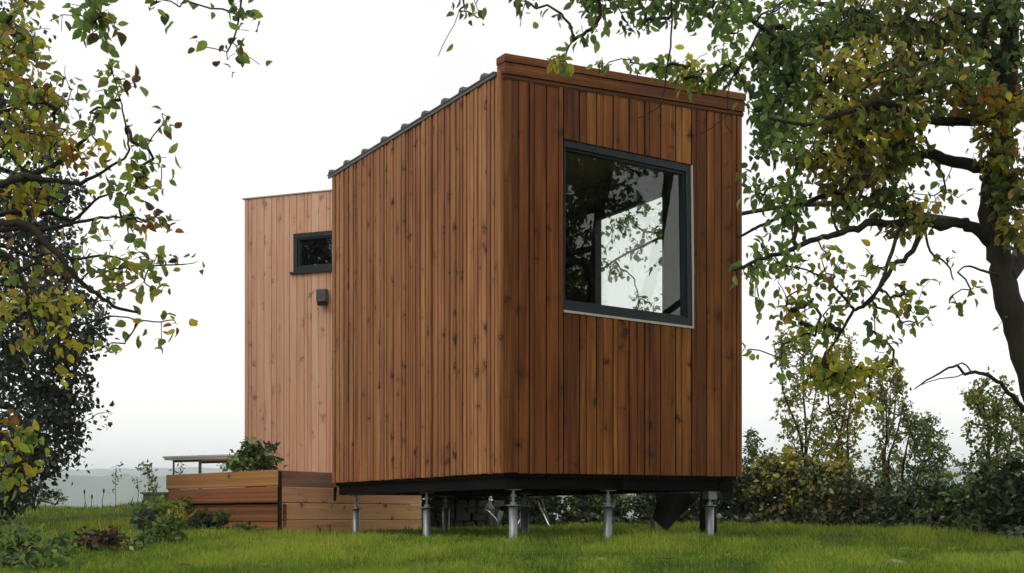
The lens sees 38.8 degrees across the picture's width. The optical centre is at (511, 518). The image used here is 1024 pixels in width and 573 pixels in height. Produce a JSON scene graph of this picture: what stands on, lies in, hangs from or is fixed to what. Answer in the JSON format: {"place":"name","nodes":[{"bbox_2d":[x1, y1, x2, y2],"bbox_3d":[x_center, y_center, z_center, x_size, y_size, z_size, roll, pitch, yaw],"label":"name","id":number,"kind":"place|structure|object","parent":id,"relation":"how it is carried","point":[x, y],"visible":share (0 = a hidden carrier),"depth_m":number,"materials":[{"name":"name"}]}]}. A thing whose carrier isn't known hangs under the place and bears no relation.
{"place":"outdoors","nodes":[
{"label":"outdoors","id":0,"kind":"place"},
{"bbox_2d":[17,473,963,521],"bbox_3d":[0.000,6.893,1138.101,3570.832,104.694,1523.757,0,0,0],"label":"foothills","id":1,"kind":"structure","parent":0,"point":[126,489],"depth_m":1289.02,"materials":[{"name":"grass"},{"name":"soil"},{"name":"foliage"}]},
{"bbox_2d":[484,500,503,527],"bbox_3d":[-0.250,-0.034,20.289,0.271,0.461,0.313,0,0,0],"label":"watering can","id":2,"kind":"object","parent":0,"point":[492,516],"visible":0.82,"depth_m":20.19,"materials":[{"name":"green metal"}]},
{"bbox_2d":[0,501,1023,572],"bbox_3d":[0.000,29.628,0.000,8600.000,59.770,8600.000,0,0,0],"label":"ground","id":3,"kind":"structure","parent":0,"point":[129,514],"depth_m":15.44,"materials":[{"name":"green plant"}]},
{"bbox_2d":[19,488,68,509],"bbox_3d":[-7.018,-0.270,21.463,0.891,0.466,0.814,0,0,0],"label":"dry brush","id":4,"kind":"object","parent":3,"relation":"on","point":[58,497],"visible":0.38,"depth_m":21.50,"materials":[{"name":"green plant"}]},
{"bbox_2d":[0,521,89,570],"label":"garden bush","id":5,"kind":"object","parent":3,"relation":"on","point":[54,551],"visible":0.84,"depth_m":9.55,"materials":[{"name":"green plant"}]},
{"bbox_2d":[0,0,119,524],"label":"evergreen tree","id":6,"kind":"object","parent":3,"relation":"on","point":[46,414],"visible":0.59,"depth_m":17.24,"materials":[{"name":"green plant"}]},
{"bbox_2d":[71,525,124,551],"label":"garden bush","id":7,"kind":"object","parent":3,"relation":"on","point":[104,539],"visible":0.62,"depth_m":11.67,"materials":[{"name":"brown plant"}]},
{"bbox_2d":[0,500,230,548],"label":"rough grass","id":8,"kind":"structure","parent":3,"relation":"on","point":[99,521],"depth_m":17.48,"materials":[{"name":"green plant"}]},
{"bbox_2d":[108,462,122,497],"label":"tall weed","id":9,"kind":"object","parent":3,"relation":"on","point":[116,477],"visible":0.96,"depth_m":21.99,"materials":[{"name":"green plant"}]},
{"bbox_2d":[116,536,146,551],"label":"garden bush","id":10,"kind":"object","parent":3,"relation":"on","point":[128,543],"visible":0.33,"depth_m":11.65,"materials":[{"name":"green plant"}]},
{"bbox_2d":[0,0,272,505],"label":"autumn tree","id":11,"kind":"object","parent":3,"relation":"on","point":[26,47],"visible":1,"depth_m":7.02,"materials":[{"name":"green plant"}]},
{"bbox_2d":[132,478,141,503],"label":"tall weed","id":12,"kind":"object","parent":3,"relation":"on","point":[136,487],"visible":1,"depth_m":21.19,"materials":[{"name":"green plant"}]},
{"bbox_2d":[135,459,160,491],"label":"tall weed","id":13,"kind":"object","parent":3,"relation":"on","point":[149,471],"visible":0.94,"depth_m":20.96,"materials":[{"name":"green plant"}]},
{"bbox_2d":[140,492,172,522],"bbox_3d":[-4.611,-0.102,19.000,0.400,0.485,0.400,0,0,0],"label":"planter box","id":14,"kind":"object","parent":3,"relation":"on","point":[147,495],"visible":0.24,"depth_m":18.83,"materials":[{"name":"grey"}]},
{"bbox_2d":[125,493,192,546],"bbox_3d":[-3.364,0.076,13.738,0.629,0.654,1.048,0,0,0],"label":"garden bush","id":15,"kind":"object","parent":3,"relation":"on","point":[157,527],"visible":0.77,"depth_m":13.72,"materials":[{"name":"green plant"}]},
{"bbox_2d":[137,493,192,511],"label":"garden bush","id":16,"kind":"object","parent":3,"relation":"on","point":[188,504],"visible":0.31,"depth_m":17.87,"materials":[{"name":"green plant"}]},
{"bbox_2d":[168,462,186,473],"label":"tall weed","id":17,"kind":"object","parent":3,"relation":"on","point":[176,472],"visible":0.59,"depth_m":22.46,"materials":[{"name":"green plant"}]},
{"bbox_2d":[180,507,235,530],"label":"garden bush","id":18,"kind":"object","parent":3,"relation":"on","point":[200,520],"visible":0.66,"depth_m":16.55,"materials":[{"name":"green plant"}]},
{"bbox_2d":[230,520,270,532],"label":"garden bush","id":19,"kind":"object","parent":3,"relation":"on","point":[245,526],"visible":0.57,"depth_m":16.17,"materials":[{"name":"green plant"}]},
{"bbox_2d":[166,470,421,532],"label":"timber deck","id":20,"kind":"structure","parent":3,"relation":"on","point":[286,499],"depth_m":17.09,"materials":[{"name":"brown wood"}]},
{"bbox_2d":[162,454,233,488],"bbox_3d":[-3.930,-0.538,18.950,1.120,0.556,0.600,0,0,31],"label":"folding table","id":21,"kind":"object","parent":20,"relation":"on","point":[204,459],"visible":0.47,"depth_m":18.77,"materials":[{"name":"white laminate"}]},
{"bbox_2d":[223,437,286,486],"bbox_3d":[-3.091,-0.622,17.251,0.729,0.724,0.611,0,0,-27],"label":"potted plant","id":22,"kind":"object","parent":20,"relation":"on","point":[256,456],"visible":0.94,"depth_m":17.17,"materials":[{"name":"green plant"}]},
{"bbox_2d":[242,189,423,504],"bbox_3d":[-1.644,-1.914,21.474,2.470,4.908,4.697,0,0,23],"label":"timber cabin","id":23,"kind":"object","parent":3,"relation":"on","point":[288,331],"visible":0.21,"depth_m":19.55,"materials":[{"name":"wood"}]},
{"bbox_2d":[290,231,331,274],"bbox_3d":[-2.456,-3.552,19.350,1.076,0.543,0.152,0,0,23],"label":"window","id":24,"kind":"structure","parent":23,"relation":"in","point":[298,268],"depth_m":19.45,"materials":[{"name":"metal"}]},
{"bbox_2d":[316,289,327,305],"bbox_3d":[-2.506,-2.931,19.265,0.136,0.208,0.120,0,0,23],"label":"wall lamp","id":25,"kind":"object","parent":23,"relation":"attached to","point":[321,297],"visible":1,"depth_m":19.22,"materials":[{"name":"black plastic"}]},
{"bbox_2d":[421,495,490,525],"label":"hedge bush","id":26,"kind":"object","parent":3,"relation":"on","point":[455,498],"visible":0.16,"depth_m":22.13,"materials":[{"name":"green plant"}]},
{"bbox_2d":[421,500,503,527],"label":"stone wall","id":27,"kind":"structure","parent":3,"relation":"on","point":[462,516],"depth_m":21.43,"materials":[{"name":"grey stone"}]},
{"bbox_2d":[488,496,564,525],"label":"hedge bush","id":28,"kind":"object","parent":3,"relation":"on","point":[536,517],"visible":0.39,"depth_m":22.03,"materials":[{"name":"green plant"}]},
{"bbox_2d":[516,497,550,526],"bbox_3d":[0.290,-0.287,20.650,0.525,0.869,0.540,0,0,0],"label":"folding chair","id":29,"kind":"object","parent":3,"relation":"on","point":[541,510],"visible":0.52,"depth_m":20.49,"materials":[{"name":"metal"}]},
{"bbox_2d":[327,53,745,539],"bbox_3d":[0.075,-1.742,15.306,2.671,4.708,4.337,0,0,-28],"label":"timber cabin","id":30,"kind":"object","parent":3,"relation":"on","point":[485,342],"visible":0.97,"depth_m":13.71,"materials":[{"name":"brown wood"}]},
{"bbox_2d":[592,187,663,312],"bbox_3d":[1.284,-2.325,15.685,0.100,2.226,1.486,0,0,-28],"label":"window","id":31,"kind":"structure","parent":30,"relation":"in","point":[597,217],"depth_m":16.15,"materials":[{"name":"metal"}]},
{"bbox_2d":[563,140,693,328],"bbox_3d":[1.075,-2.612,13.484,1.427,1.624,0.119,0,0,-28],"label":"window","id":32,"kind":"structure","parent":30,"relation":"in","point":[685,319],"depth_m":13.62,"materials":[{"name":"metal"}]},
{"bbox_2d":[652,493,699,530],"bbox_3d":[1.770,-0.070,15.605,0.540,0.414,0.138,0,0,0],"label":"black tarp","id":33,"kind":"object","parent":30,"relation":"hanging from","point":[670,509],"visible":0.99,"depth_m":15.60,"materials":[{"name":"plastic"}]},
{"bbox_2d":[555,494,636,524],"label":"hedge bush","id":34,"kind":"object","parent":3,"relation":"on","point":[585,508],"visible":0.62,"depth_m":22.05,"materials":[{"name":"green plant"}]},
{"bbox_2d":[650,516,656,529],"bbox_3d":[1.556,0.122,16.001,0.073,0.316,0.070,0,0,0],"label":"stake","id":35,"kind":"object","parent":3,"relation":"on","point":[652,522],"visible":0.4,"depth_m":15.97,"materials":[{"name":"grey"}]},
{"bbox_2d":[626,492,699,524],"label":"hedge bush","id":36,"kind":"object","parent":3,"relation":"on","point":[645,503],"visible":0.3,"depth_m":21.61,"materials":[{"name":"green plant"}]},
{"bbox_2d":[699,492,721,534],"bbox_3d":[1.996,-0.025,14.753,0.186,0.615,0.220,0,0,-36],"label":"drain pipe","id":37,"kind":"object","parent":3,"relation":"on","point":[702,501],"visible":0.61,"depth_m":14.69,"materials":[{"name":"plastic"}]},
{"bbox_2d":[694,467,762,525],"bbox_3d":[3.166,-0.312,20.938,1.191,1.277,1.849,0,0,0],"label":"hedge bush","id":38,"kind":"object","parent":3,"relation":"on","point":[732,512],"visible":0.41,"depth_m":20.53,"materials":[{"name":"green plant"}]},
{"bbox_2d":[438,0,1023,412],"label":"autumn tree","id":39,"kind":"object","parent":3,"relation":"on","point":[844,122],"visible":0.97,"depth_m":10.99,"materials":[{"name":"green plant"}]},
{"bbox_2d":[742,427,767,483],"bbox_3d":[3.600,-0.789,21.504,0.492,1.242,1.209,0,0,0],"label":"sapling","id":40,"kind":"object","parent":3,"relation":"on","point":[752,451],"visible":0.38,"depth_m":21.43,"materials":[{"name":"green plant"}]},
{"bbox_2d":[739,444,812,524],"bbox_3d":[3.751,-0.393,20.452,1.231,1.338,1.804,0,0,0],"label":"hedge bush","id":41,"kind":"object","parent":3,"relation":"on","point":[765,486],"visible":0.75,"depth_m":20.23,"materials":[{"name":"green plant"}]},
{"bbox_2d":[769,318,835,481],"bbox_3d":[4.178,-1.496,20.946,1.080,2.830,1.138,0,0,34],"label":"sapling","id":42,"kind":"object","parent":3,"relation":"on","point":[787,424],"visible":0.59,"depth_m":20.92,"materials":[{"name":"green plant"}]},
{"bbox_2d":[785,450,857,526],"bbox_3d":[4.270,-0.310,19.973,1.153,1.260,1.864,0,0,0],"label":"hedge bush","id":43,"kind":"object","parent":3,"relation":"on","point":[819,492],"visible":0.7,"depth_m":19.66,"materials":[{"name":"green plant"}]},
{"bbox_2d":[805,328,871,490],"bbox_3d":[4.636,-1.359,20.509,0.944,2.686,1.259,0,0,0],"label":"sapling","id":44,"kind":"object","parent":3,"relation":"on","point":[847,352],"visible":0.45,"depth_m":20.39,"materials":[{"name":"green plant"}]},
{"bbox_2d":[829,471,899,526],"bbox_3d":[4.672,-0.144,18.932,1.098,0.977,1.813,0,0,0],"label":"hedge bush","id":45,"kind":"object","parent":3,"relation":"on","point":[855,500],"visible":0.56,"depth_m":18.76,"materials":[{"name":"green plant"}]},
{"bbox_2d":[860,358,918,491],"bbox_3d":[5.192,-1.175,19.968,0.844,2.085,1.235,0,0,0],"label":"sapling","id":46,"kind":"object","parent":3,"relation":"on","point":[887,470],"visible":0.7,"depth_m":19.92,"materials":[{"name":"green plant"}]},
{"bbox_2d":[867,478,925,529],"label":"hedge bush","id":47,"kind":"object","parent":3,"relation":"on","point":[893,509],"visible":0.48,"depth_m":17.45,"materials":[{"name":"green plant"}]},
{"bbox_2d":[892,408,957,489],"bbox_3d":[5.535,-0.728,19.490,0.804,1.512,1.287,0,0,0],"label":"sapling","id":48,"kind":"object","parent":3,"relation":"on","point":[929,434],"visible":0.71,"depth_m":19.41,"materials":[{"name":"green plant"}]},
{"bbox_2d":[910,471,964,531],"bbox_3d":[4.968,-0.084,16.413,1.001,0.927,1.845,0,0,0],"label":"hedge bush","id":49,"kind":"object","parent":3,"relation":"on","point":[937,506],"visible":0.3,"depth_m":16.31,"materials":[{"name":"green plant"}]},
{"bbox_2d":[947,452,1014,537],"bbox_3d":[4.977,-0.152,15.125,0.977,1.100,1.769,0,0,0],"label":"hedge bush","id":50,"kind":"object","parent":3,"relation":"on","point":[971,498],"visible":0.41,"depth_m":15.02,"materials":[{"name":"green plant"}]},
{"bbox_2d":[953,366,1023,484],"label":"sapling","id":51,"kind":"object","parent":3,"relation":"on","point":[993,415],"visible":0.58,"depth_m":15.45,"materials":[{"name":"green plant"}]},
{"bbox_2d":[983,452,1023,540],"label":"hedge bush","id":52,"kind":"object","parent":3,"relation":"on","point":[1009,490],"visible":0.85,"depth_m":14.24,"materials":[{"name":"green plant"}]},
{"bbox_2d":[1007,413,1023,473],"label":"sapling","id":53,"kind":"object","parent":3,"relation":"on","point":[1021,435],"visible":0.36,"depth_m":14.86,"materials":[{"name":"green plant"}]},
{"bbox_2d":[0,0,1023,469],"label":"sky","id":54,"kind":"structure","parent":0,"point":[343,76],"materials":[{"name":"white"}]},
{"bbox_2d":[50,467,1023,478],"bbox_3d":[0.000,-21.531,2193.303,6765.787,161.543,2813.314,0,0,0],"label":"hills","id":55,"kind":"structure","parent":0,"point":[137,473],"depth_m":2693.84,"materials":[{"name":"grass"},{"name":"soil"},{"name":"foliage"}]}
]}

